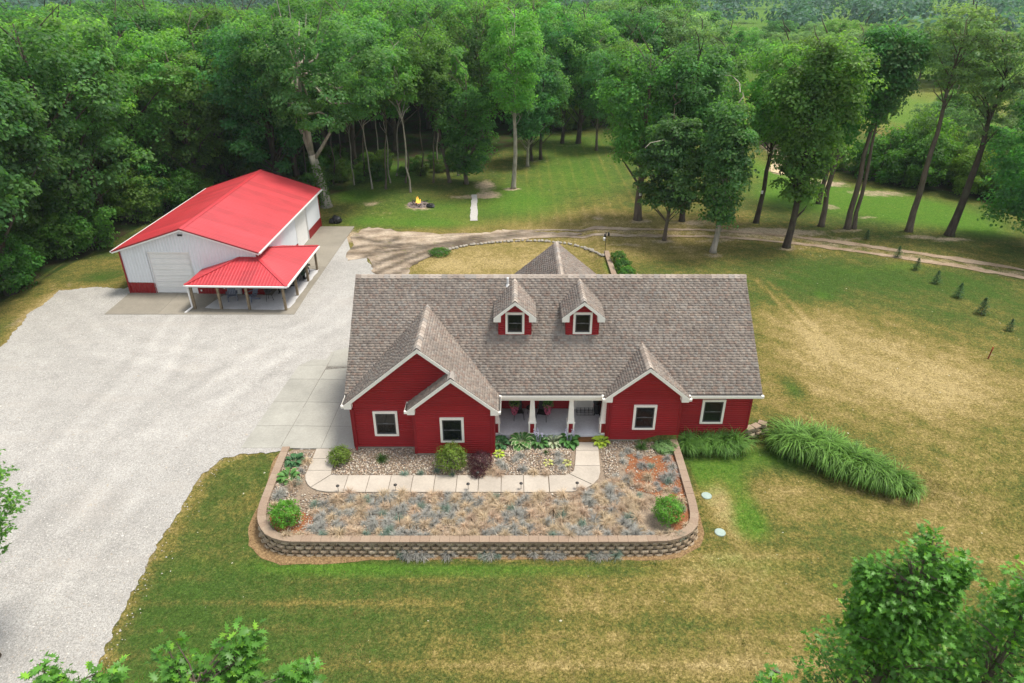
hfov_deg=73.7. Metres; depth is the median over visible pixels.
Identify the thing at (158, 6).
wood tree
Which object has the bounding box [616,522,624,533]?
fescue tuft
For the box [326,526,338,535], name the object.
fescue tuft
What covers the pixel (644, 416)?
window
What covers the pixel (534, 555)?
fescue tuft
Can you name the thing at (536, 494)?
fescue tuft
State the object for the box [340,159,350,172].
brush
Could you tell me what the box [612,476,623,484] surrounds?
fescue tuft
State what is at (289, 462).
hosta
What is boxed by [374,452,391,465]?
grass clump
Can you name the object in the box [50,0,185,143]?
wood tree
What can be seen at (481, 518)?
fescue tuft
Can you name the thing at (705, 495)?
septic lid
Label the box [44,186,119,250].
brush
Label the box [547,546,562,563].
fescue tuft
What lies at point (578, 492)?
fescue tuft
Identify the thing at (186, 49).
wood tree
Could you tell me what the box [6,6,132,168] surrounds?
wood tree
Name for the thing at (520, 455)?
fescue tuft
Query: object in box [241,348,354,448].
concrete driveway
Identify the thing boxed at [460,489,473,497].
fescue tuft
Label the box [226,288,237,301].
lawn chair
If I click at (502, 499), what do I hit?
fescue tuft
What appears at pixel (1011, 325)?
young spruce
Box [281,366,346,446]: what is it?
driveway base
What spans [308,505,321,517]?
fescue tuft
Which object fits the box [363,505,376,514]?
fescue tuft
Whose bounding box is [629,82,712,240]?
lawn tree
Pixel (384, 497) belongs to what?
fescue tuft
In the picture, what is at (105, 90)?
wood tree
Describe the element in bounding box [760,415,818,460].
tall grass
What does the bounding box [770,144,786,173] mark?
sandy path
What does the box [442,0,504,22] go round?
wood tree
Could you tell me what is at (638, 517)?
fescue tuft
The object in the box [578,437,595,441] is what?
porch step
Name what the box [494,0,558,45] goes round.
wood tree
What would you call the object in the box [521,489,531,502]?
fescue tuft
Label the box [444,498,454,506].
fescue tuft
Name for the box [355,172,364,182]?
brush
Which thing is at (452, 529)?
fescue tuft
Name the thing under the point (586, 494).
fescue tuft
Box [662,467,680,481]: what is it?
fescue tuft
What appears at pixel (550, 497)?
fescue tuft
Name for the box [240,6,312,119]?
wood tree
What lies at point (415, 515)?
fescue tuft
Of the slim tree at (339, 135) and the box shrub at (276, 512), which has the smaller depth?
the box shrub at (276, 512)
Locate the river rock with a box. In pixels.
[267,439,684,535]
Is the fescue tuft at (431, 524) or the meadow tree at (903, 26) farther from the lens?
the meadow tree at (903, 26)
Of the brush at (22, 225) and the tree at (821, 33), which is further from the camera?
the tree at (821, 33)
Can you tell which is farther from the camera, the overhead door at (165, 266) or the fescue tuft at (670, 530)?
the overhead door at (165, 266)
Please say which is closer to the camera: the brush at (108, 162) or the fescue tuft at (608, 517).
the fescue tuft at (608, 517)
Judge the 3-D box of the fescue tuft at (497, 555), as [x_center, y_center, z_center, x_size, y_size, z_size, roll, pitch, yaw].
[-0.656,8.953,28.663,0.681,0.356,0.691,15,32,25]
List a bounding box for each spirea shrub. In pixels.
[325,444,351,466]
[432,440,467,474]
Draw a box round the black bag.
[426,203,434,207]
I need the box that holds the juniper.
[428,246,452,257]
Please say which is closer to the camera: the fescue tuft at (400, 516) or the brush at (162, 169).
the fescue tuft at (400, 516)
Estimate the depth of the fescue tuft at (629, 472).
32.30 m
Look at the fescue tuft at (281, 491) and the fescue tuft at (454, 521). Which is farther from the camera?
the fescue tuft at (281, 491)
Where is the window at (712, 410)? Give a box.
[699,399,725,423]
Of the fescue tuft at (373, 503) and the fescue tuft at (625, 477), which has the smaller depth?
the fescue tuft at (373, 503)
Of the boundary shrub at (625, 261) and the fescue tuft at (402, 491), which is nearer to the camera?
the fescue tuft at (402, 491)
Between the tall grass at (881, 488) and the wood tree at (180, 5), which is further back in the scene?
the wood tree at (180, 5)
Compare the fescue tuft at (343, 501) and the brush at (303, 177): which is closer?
the fescue tuft at (343, 501)
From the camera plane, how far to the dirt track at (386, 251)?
59.92 m
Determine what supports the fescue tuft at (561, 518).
on the garden bed
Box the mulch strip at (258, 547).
[248,454,703,564]
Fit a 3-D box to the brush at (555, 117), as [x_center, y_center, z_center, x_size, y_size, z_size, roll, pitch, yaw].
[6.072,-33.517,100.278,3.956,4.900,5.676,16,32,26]
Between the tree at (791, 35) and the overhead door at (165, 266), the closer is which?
the overhead door at (165, 266)
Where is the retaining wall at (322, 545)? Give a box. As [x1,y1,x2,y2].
[257,439,698,556]
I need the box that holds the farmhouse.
[340,241,763,456]
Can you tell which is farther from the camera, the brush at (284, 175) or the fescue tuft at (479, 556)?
the brush at (284, 175)
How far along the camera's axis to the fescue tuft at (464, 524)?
29.29 m
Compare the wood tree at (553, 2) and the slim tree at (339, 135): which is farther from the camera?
the wood tree at (553, 2)
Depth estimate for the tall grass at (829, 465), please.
32.70 m
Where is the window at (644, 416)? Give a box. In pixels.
[632,405,657,429]
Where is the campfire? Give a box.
[407,196,427,207]
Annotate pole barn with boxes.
[110,169,321,312]
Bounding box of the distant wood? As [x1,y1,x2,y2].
[0,0,1023,37]
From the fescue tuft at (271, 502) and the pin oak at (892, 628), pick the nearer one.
the pin oak at (892, 628)
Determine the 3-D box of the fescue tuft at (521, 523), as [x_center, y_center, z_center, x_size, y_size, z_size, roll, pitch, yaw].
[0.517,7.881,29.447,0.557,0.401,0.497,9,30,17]
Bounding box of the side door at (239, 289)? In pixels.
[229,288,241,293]
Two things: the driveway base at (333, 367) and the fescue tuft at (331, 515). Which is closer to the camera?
the fescue tuft at (331, 515)
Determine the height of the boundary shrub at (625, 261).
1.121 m
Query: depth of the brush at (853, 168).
79.05 m
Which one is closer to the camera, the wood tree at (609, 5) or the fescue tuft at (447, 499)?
the fescue tuft at (447, 499)
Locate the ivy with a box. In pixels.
[309,162,332,206]
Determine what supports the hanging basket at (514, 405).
hanging from the farmhouse
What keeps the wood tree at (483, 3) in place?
on the lawn at (572, 184)
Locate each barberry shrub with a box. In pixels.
[467,449,493,470]
[469,464,485,478]
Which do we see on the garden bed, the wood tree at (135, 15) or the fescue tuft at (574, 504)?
the fescue tuft at (574, 504)
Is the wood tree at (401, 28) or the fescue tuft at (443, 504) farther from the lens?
the wood tree at (401, 28)
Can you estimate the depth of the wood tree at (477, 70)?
84.45 m
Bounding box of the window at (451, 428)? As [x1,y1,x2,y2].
[439,417,464,442]
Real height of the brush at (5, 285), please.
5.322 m
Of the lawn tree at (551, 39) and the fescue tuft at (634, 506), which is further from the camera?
the lawn tree at (551, 39)
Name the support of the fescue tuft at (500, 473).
on the garden bed
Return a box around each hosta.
[276,467,299,485]
[284,452,304,467]
[493,449,504,458]
[495,435,510,450]
[508,432,535,451]
[529,428,549,448]
[542,435,562,448]
[556,427,579,449]
[591,435,610,448]
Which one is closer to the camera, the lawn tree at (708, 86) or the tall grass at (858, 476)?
the tall grass at (858, 476)
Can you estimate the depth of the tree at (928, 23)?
203.63 m
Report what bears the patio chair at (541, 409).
on the farmhouse
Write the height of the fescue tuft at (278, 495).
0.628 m
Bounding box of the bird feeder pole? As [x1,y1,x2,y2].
[603,232,609,253]
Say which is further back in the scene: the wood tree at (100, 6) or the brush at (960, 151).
the wood tree at (100, 6)
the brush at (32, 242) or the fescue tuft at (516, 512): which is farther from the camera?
the brush at (32, 242)
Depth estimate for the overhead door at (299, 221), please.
58.79 m
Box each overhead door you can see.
[145,251,198,292]
[294,209,309,244]
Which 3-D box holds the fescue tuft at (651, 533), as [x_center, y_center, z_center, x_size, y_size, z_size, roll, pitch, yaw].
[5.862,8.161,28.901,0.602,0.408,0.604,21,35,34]
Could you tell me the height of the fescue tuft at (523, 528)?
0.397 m
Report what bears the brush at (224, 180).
on the lawn at (572, 184)
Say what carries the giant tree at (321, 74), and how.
on the lawn at (572, 184)
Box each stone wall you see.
[604,251,616,273]
[744,419,767,438]
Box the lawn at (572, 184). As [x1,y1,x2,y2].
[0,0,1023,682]
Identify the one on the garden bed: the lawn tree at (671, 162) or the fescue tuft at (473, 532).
the fescue tuft at (473, 532)
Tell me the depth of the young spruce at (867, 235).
59.36 m
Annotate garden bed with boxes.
[266,442,686,536]
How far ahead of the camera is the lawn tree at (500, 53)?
66.86 m
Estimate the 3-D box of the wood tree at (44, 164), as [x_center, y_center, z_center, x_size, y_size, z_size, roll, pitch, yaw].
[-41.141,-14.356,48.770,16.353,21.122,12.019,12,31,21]
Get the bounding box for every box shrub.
[267,498,303,531]
[651,493,685,528]
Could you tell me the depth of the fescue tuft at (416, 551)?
28.54 m
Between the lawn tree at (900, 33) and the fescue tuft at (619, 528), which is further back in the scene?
the lawn tree at (900, 33)
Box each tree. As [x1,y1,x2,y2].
[0,0,156,249]
[0,1,11,8]
[0,4,56,42]
[0,6,72,175]
[0,7,139,219]
[0,38,74,225]
[0,61,60,295]
[0,103,41,227]
[1,51,90,221]
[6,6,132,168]
[38,0,114,20]
[48,17,187,176]
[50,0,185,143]
[68,0,130,14]
[71,0,174,25]
[108,11,222,168]
[111,17,231,178]
[119,0,184,48]
[125,0,206,14]
[139,9,259,182]
[147,0,240,30]
[157,2,251,161]
[162,0,233,14]
[168,1,252,44]
[191,0,323,175]
[205,1,270,121]
[216,0,403,208]
[233,13,327,179]
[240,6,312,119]
[248,0,325,21]
[260,0,354,158]
[265,0,337,133]
[271,0,350,12]
[289,0,394,165]
[303,143,308,181]
[308,88,335,183]
[323,0,385,10]
[327,72,342,161]
[328,86,354,184]
[342,45,354,141]
[342,65,364,175]
[344,0,432,134]
[345,0,445,150]
[346,69,385,188]
[349,62,378,168]
[359,60,393,188]
[363,3,374,129]
[371,42,423,192]
[372,41,411,182]
[375,96,408,182]
[392,4,457,182]
[393,18,451,129]
[394,17,474,142]
[396,99,409,175]
[400,0,469,116]
[402,60,428,175]
[407,54,446,182]
[421,45,457,166]
[423,55,503,184]
[425,18,492,123]
[426,3,446,113]
[434,0,521,137]
[435,43,470,175]
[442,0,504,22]
[445,0,530,133]
[474,0,530,123]
[477,2,548,188]
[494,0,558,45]
[502,72,560,166]
[506,26,552,94]
[507,54,562,160]
[508,44,573,159]
[516,0,571,54]
[522,0,564,16]
[536,1,599,143]
[538,0,598,70]
[543,1,626,143]
[554,2,606,30]
[555,19,612,124]
[561,4,605,75]
[567,1,599,10]
[571,38,626,150]
[578,1,632,86]
[588,0,624,13]
[590,18,704,220]
[594,0,666,82]
[598,3,668,93]
[601,29,653,128]
[605,0,693,78]
[612,0,689,27]
[627,0,700,15]
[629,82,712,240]
[636,2,697,92]
[648,2,732,86]
[659,16,718,67]
[659,17,735,221]
[661,0,716,67]
[691,20,758,185]
[692,78,764,253]
[697,5,724,32]
[722,22,764,75]
[732,24,764,53]
[734,21,813,223]
[746,34,791,71]
[759,15,798,40]
[760,15,889,248]
[766,25,798,43]
[784,31,832,65]
[790,32,826,39]
[799,29,834,46]
[800,18,826,39]
[812,34,861,203]
[817,12,891,226]
[821,16,864,40]
[839,26,878,45]
[843,13,934,229]
[851,37,936,229]
[865,17,918,39]
[903,92,980,150]
[904,0,1009,232]
[911,27,948,80]
[922,21,943,36]
[927,23,973,41]
[927,35,987,82]
[927,85,973,130]
[930,18,988,61]
[943,28,1023,236]
[948,16,1000,27]
[949,58,1017,133]
[959,17,999,31]
[959,39,1017,73]
[964,104,1022,168]
[976,97,1023,233]
[992,26,1023,76]
[999,87,1022,118]
[1004,89,1023,126]
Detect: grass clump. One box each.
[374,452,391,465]
[633,437,649,452]
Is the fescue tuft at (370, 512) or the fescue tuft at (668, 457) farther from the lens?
the fescue tuft at (668, 457)
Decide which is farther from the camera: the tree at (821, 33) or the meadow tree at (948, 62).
the tree at (821, 33)
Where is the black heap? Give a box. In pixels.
[329,215,341,223]
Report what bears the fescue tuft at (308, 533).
on the garden bed
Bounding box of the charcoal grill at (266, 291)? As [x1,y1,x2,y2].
[264,289,273,301]
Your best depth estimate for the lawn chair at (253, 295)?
49.26 m
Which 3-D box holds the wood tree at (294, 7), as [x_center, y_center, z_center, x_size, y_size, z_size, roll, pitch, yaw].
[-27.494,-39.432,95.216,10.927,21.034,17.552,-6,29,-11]
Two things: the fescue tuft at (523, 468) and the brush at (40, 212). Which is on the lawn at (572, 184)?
the brush at (40, 212)
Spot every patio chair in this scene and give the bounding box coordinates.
[512,401,523,416]
[536,401,547,418]
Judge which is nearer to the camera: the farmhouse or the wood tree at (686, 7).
the farmhouse
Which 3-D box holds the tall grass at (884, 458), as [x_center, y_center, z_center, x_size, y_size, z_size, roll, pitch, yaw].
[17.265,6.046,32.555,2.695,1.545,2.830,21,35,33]
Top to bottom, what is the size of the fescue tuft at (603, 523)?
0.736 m
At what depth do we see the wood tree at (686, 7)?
116.79 m
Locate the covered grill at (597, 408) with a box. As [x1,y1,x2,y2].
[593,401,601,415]
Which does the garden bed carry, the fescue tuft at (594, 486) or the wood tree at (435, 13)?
the fescue tuft at (594, 486)
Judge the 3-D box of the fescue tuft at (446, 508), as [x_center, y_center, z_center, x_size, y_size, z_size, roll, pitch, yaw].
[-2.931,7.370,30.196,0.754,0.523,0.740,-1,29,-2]
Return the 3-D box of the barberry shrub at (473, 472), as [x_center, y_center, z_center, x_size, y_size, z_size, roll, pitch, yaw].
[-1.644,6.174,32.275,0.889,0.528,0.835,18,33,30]
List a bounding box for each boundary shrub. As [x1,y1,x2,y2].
[610,250,626,262]
[614,257,632,269]
[618,265,635,273]
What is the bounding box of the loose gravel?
[0,288,308,682]
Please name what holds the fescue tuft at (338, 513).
on the garden bed
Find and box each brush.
[0,214,36,244]
[0,230,44,294]
[0,251,14,291]
[2,229,51,267]
[13,208,91,259]
[25,198,56,220]
[28,165,105,215]
[30,211,77,253]
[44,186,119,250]
[74,207,102,241]
[78,179,117,208]
[88,152,136,206]
[93,157,122,189]
[98,162,172,224]
[115,151,190,216]
[143,123,209,180]
[149,156,175,178]
[163,169,210,208]
[172,136,232,188]
[182,166,215,195]
[192,183,212,196]
[205,130,249,177]
[216,174,230,183]
[228,149,258,173]
[233,165,254,177]
[257,159,271,172]
[281,161,299,177]
[281,173,294,178]
[296,152,307,164]
[296,154,310,173]
[297,172,315,185]
[306,153,330,175]
[310,166,334,186]
[320,145,339,169]
[327,158,352,181]
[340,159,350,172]
[351,163,363,177]
[353,151,369,166]
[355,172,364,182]
[359,152,378,173]
[364,161,390,180]
[375,149,394,169]
[395,166,411,175]
[409,158,418,170]
[412,154,421,164]
[413,160,428,175]
[425,152,443,166]
[431,158,444,172]
[442,148,453,169]
[545,97,566,128]
[554,97,578,130]
[587,107,605,125]
[825,147,852,169]
[839,140,886,175]
[848,124,914,183]
[873,125,926,179]
[889,148,921,187]
[901,106,963,183]
[904,103,969,134]
[904,130,958,188]
[911,115,963,141]
[929,126,972,181]
[936,160,956,184]
[947,142,1007,187]
[947,144,994,196]
[955,133,974,144]
[958,131,980,142]
[959,153,1011,196]
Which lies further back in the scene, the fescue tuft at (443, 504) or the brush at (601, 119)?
the brush at (601, 119)
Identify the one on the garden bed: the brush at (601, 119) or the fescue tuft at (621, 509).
the fescue tuft at (621, 509)
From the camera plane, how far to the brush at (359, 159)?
81.48 m
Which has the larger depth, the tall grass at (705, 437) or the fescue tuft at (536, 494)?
the tall grass at (705, 437)
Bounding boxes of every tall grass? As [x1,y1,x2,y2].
[673,431,711,456]
[680,428,716,454]
[686,428,727,457]
[697,428,734,456]
[711,428,753,459]
[721,425,763,458]
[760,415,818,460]
[765,426,797,457]
[773,419,832,466]
[775,414,836,464]
[781,422,852,473]
[792,415,860,467]
[804,431,870,485]
[816,426,869,472]
[823,436,886,489]
[831,439,890,485]
[841,447,902,492]
[843,449,900,494]
[867,456,922,499]
[873,454,921,493]
[887,469,932,506]
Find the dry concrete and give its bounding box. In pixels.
[205,269,318,309]
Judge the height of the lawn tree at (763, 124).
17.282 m
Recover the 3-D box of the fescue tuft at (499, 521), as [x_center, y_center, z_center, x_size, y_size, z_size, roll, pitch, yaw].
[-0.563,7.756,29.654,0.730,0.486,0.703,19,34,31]
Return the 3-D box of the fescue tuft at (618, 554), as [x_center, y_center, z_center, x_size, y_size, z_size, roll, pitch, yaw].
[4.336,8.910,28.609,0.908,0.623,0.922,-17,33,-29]
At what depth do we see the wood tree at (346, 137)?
94.91 m
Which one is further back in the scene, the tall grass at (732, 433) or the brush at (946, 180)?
the brush at (946, 180)
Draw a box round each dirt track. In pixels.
[346,227,581,273]
[502,226,1023,270]
[533,233,1023,278]
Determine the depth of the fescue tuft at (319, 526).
29.19 m
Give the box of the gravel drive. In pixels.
[0,238,374,682]
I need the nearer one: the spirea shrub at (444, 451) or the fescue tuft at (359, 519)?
the fescue tuft at (359, 519)
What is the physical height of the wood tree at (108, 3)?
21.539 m
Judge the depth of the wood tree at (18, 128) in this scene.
47.08 m
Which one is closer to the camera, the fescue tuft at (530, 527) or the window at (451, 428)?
the fescue tuft at (530, 527)
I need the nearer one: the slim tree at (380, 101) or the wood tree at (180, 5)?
the slim tree at (380, 101)
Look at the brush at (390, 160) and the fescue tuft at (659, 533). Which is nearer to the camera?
the fescue tuft at (659, 533)
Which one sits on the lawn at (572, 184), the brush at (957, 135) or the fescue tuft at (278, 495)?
the brush at (957, 135)
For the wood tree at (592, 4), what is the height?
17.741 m
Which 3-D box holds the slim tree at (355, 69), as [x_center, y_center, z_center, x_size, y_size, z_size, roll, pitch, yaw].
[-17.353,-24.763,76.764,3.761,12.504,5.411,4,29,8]
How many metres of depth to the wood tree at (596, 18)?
103.80 m
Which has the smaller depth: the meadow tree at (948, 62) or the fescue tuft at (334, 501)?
the fescue tuft at (334, 501)
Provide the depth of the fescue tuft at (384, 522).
29.48 m
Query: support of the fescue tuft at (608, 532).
on the garden bed
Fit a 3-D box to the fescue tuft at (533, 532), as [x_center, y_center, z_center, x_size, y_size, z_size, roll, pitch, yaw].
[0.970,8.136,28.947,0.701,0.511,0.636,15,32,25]
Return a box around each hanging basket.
[508,401,519,414]
[542,401,553,414]
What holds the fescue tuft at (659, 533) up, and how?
on the garden bed
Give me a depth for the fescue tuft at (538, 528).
29.16 m
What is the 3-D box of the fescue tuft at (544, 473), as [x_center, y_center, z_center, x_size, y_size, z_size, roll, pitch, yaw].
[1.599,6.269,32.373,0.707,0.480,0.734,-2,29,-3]
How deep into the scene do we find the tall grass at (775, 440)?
34.40 m
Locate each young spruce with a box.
[862,230,870,239]
[895,246,902,256]
[910,258,920,268]
[932,270,942,283]
[952,283,964,298]
[972,297,991,315]
[1005,319,1016,330]
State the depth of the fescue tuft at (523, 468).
32.61 m
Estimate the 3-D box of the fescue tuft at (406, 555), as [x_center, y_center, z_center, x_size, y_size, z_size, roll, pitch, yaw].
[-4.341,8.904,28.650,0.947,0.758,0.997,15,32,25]
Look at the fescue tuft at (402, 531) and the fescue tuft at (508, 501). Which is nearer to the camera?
the fescue tuft at (402, 531)
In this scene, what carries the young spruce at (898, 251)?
on the lawn at (572, 184)
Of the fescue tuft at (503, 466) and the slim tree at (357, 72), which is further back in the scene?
the slim tree at (357, 72)
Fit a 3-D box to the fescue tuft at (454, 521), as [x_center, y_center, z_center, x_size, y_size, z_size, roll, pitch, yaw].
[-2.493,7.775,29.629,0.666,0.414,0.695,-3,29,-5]
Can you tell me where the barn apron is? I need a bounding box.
[105,226,353,313]
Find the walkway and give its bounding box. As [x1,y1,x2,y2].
[305,442,599,492]
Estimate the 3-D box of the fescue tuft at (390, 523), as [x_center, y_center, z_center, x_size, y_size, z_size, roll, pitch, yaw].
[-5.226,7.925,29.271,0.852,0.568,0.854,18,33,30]
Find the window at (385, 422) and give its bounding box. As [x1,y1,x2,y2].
[372,411,398,435]
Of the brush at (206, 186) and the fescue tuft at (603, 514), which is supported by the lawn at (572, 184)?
the brush at (206, 186)
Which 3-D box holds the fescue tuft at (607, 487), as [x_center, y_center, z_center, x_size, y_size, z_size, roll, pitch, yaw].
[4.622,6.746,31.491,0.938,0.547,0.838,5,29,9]
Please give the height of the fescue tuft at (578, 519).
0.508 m
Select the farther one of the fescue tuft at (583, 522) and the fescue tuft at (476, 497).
the fescue tuft at (476, 497)
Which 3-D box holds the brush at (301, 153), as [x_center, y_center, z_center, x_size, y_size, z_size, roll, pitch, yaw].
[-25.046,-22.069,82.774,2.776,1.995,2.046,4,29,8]
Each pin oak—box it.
[0,449,30,657]
[17,649,145,682]
[143,616,326,682]
[750,652,793,682]
[789,518,983,682]
[899,554,1023,682]
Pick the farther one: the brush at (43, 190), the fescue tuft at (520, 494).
the brush at (43, 190)
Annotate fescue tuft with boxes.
[267,500,277,509]
[271,487,283,501]
[273,484,289,499]
[277,528,295,544]
[284,475,303,491]
[288,477,302,487]
[300,456,312,465]
[300,529,311,537]
[302,519,318,533]
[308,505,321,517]
[309,499,321,508]
[312,513,321,522]
[314,508,327,518]
[315,516,327,528]
[315,520,326,533]
[317,496,332,508]
[318,528,327,535]
[325,511,340,524]
[326,494,340,507]
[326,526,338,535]
[327,502,338,516]
[328,515,344,527]
[330,492,344,501]
[332,508,341,517]
[332,525,349,539]
[336,504,345,512]
[337,513,347,522]
[337,523,347,529]
[339,496,347,504]
[341,485,356,500]
[342,508,350,517]
[343,522,358,534]
[344,518,355,525]
[346,493,357,503]
[346,501,358,511]
[348,507,359,518]
[350,512,363,523]
[350,524,362,537]
[352,495,369,508]
[352,503,367,521]
[353,493,368,503]
[362,494,372,502]
[362,528,370,535]
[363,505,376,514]
[364,508,379,521]
[366,519,379,533]
[367,497,379,506]
[367,515,378,525]
[371,505,382,515]
[374,485,389,501]
[374,526,384,534]
[376,493,389,502]
[377,498,386,509]
[378,508,387,516]
[379,514,395,528]
[380,520,395,530]
[382,523,397,535]
[384,508,397,517]
[385,497,395,511]
[387,493,400,504]
[388,503,399,513]
[389,529,401,538]
[390,495,406,505]
[392,486,409,500]
[392,518,405,527]
[393,513,403,522]
[394,524,409,535]
[396,505,408,516]
[396,549,404,559]
[398,502,408,509]
[398,517,417,530]
[398,546,414,563]
[400,468,409,477]
[400,491,410,501]
[403,550,422,563]
[405,502,422,515]
[407,488,417,499]
[408,498,420,506]
[408,526,417,535]
[409,512,420,520]
[410,516,422,529]
[413,493,426,503]
[415,499,426,508]
[415,517,432,531]
[415,550,428,562]
[416,468,424,475]
[419,508,430,519]
[422,493,431,503]
[422,503,433,511]
[427,488,438,498]
[427,520,435,528]
[428,505,443,515]
[428,509,436,519]
[428,527,441,535]
[430,496,437,503]
[434,498,446,509]
[435,489,444,497]
[435,510,448,518]
[435,523,445,532]
[439,549,457,562]
[440,502,451,512]
[441,516,450,524]
[441,530,451,535]
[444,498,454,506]
[444,508,456,522]
[449,493,461,509]
[449,502,460,510]
[449,525,458,534]
[450,516,458,524]
[454,508,468,519]
[455,516,464,526]
[455,527,470,537]
[458,519,471,533]
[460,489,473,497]
[461,499,475,509]
[463,507,472,513]
[463,510,476,524]
[465,494,474,502]
[467,518,481,532]
[468,527,481,535]
[470,504,482,517]
[473,492,487,501]
[473,495,486,508]
[474,509,490,523]
[475,503,491,513]
[475,516,494,532]
[476,550,489,560]
[479,549,497,561]
[480,497,495,508]
[481,526,492,536]
[483,463,498,478]
[484,515,497,524]
[487,491,497,504]
[487,508,499,518]
[489,525,498,534]
[489,550,502,559]
[490,498,508,513]
[492,468,506,477]
[495,458,505,467]
[495,515,504,525]
[497,523,507,533]
[497,527,511,535]
[498,461,508,470]
[498,496,506,503]
[499,509,511,518]
[502,516,512,524]
[503,489,511,498]
[504,492,518,505]
[505,496,515,506]
[505,519,520,535]
[506,502,515,511]
[507,513,518,527]
[509,505,523,518]
[509,526,521,535]
[510,455,518,461]
[514,450,526,458]
[515,498,522,505]
[515,514,524,521]
[516,464,527,473]
[516,489,524,498]
[517,525,528,535]
[519,506,528,519]
[519,520,528,525]
[520,498,532,509]
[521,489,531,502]
[525,507,538,519]
[526,546,539,558]
[527,466,539,476]
[527,522,536,532]
[528,490,546,503]
[528,517,540,527]
[529,495,537,507]
[530,528,540,535]
[532,523,544,531]
[533,502,546,512]
[534,487,548,498]
[535,515,547,526]
[538,512,547,519]
[538,527,550,534]
[540,469,551,476]
[540,507,551,517]
[542,550,557,560]
[544,494,555,503]
[545,515,554,526]
[546,529,557,535]
[547,503,561,516]
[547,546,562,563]
[548,520,560,531]
[551,455,564,465]
[552,499,561,508]
[553,448,564,456]
[553,487,567,500]
[553,507,567,519]
[554,515,568,524]
[556,501,572,513]
[557,465,567,470]
[557,523,568,535]
[557,550,566,560]
[562,529,576,538]
[564,499,580,512]
[565,504,577,517]
[566,509,580,522]
[567,490,577,501]
[569,519,577,526]
[569,523,580,533]
[574,528,585,535]
[575,489,583,501]
[575,511,585,521]
[576,485,585,492]
[576,499,583,507]
[576,506,591,518]
[576,517,587,526]
[580,525,589,533]
[581,489,593,500]
[583,530,594,536]
[585,495,598,507]
[585,523,595,531]
[585,548,596,562]
[588,491,601,501]
[588,518,597,527]
[589,511,602,523]
[589,526,603,536]
[589,550,607,563]
[591,482,599,491]
[594,489,605,500]
[594,503,602,512]
[595,523,604,531]
[596,510,608,518]
[596,512,614,529]
[597,550,610,561]
[598,498,610,506]
[600,480,609,487]
[600,484,615,498]
[600,528,611,537]
[602,483,618,489]
[602,514,621,526]
[603,473,616,483]
[605,490,617,501]
[605,522,619,534]
[607,505,617,513]
[609,495,622,504]
[609,500,623,510]
[609,548,623,563]
[610,511,621,520]
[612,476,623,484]
[613,485,622,495]
[614,515,630,525]
[615,502,628,514]
[616,481,625,489]
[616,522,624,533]
[620,498,633,512]
[620,528,631,534]
[621,472,632,484]
[621,487,632,495]
[621,512,635,521]
[623,475,636,484]
[624,447,631,453]
[625,466,636,477]
[625,491,635,502]
[625,505,640,514]
[625,520,640,528]
[627,508,644,523]
[629,494,642,506]
[630,502,640,511]
[630,524,645,534]
[632,479,642,488]
[634,451,644,458]
[635,460,650,469]
[636,494,650,511]
[638,524,646,532]
[639,470,653,482]
[641,481,656,493]
[643,493,655,502]
[645,462,656,468]
[645,529,654,534]
[654,528,664,534]
[657,470,669,483]
[660,453,672,462]
[661,486,672,495]
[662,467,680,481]
[663,475,673,484]
[664,527,679,543]
[666,460,677,472]
[670,485,680,493]
[673,495,687,504]
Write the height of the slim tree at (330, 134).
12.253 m
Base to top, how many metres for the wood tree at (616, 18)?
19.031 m
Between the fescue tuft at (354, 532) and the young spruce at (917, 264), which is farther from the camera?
the young spruce at (917, 264)
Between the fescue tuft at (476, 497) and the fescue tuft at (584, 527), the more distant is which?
the fescue tuft at (476, 497)
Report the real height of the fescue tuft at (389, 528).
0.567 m
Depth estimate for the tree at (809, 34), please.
164.66 m
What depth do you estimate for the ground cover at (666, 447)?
33.97 m
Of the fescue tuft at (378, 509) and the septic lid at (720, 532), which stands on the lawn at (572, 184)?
the septic lid at (720, 532)
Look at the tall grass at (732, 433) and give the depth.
34.43 m
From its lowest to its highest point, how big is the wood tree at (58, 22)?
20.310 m
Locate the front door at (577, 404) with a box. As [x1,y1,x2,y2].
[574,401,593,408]
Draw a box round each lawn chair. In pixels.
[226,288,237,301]
[245,288,260,301]
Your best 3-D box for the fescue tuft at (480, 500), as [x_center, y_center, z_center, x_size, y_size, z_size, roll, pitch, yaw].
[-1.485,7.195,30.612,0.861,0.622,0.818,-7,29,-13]
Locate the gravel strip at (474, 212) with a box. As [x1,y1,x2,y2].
[470,194,477,220]
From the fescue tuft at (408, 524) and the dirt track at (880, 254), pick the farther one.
the dirt track at (880, 254)
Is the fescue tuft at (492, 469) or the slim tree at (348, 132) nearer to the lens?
the fescue tuft at (492, 469)
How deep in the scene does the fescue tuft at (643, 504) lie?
30.49 m
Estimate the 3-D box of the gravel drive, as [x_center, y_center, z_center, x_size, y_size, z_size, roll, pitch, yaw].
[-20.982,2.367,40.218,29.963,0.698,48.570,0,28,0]
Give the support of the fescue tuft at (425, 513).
on the garden bed
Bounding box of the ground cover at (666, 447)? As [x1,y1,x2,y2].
[650,439,677,455]
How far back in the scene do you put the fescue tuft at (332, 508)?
30.12 m
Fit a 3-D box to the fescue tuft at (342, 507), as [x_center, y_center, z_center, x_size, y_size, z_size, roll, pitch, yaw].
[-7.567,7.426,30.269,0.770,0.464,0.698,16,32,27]
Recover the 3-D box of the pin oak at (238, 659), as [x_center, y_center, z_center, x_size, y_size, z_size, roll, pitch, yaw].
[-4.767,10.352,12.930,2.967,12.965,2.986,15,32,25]
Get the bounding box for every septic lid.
[701,492,711,498]
[714,528,725,536]
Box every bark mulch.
[270,509,314,533]
[625,454,689,530]
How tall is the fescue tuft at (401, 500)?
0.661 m

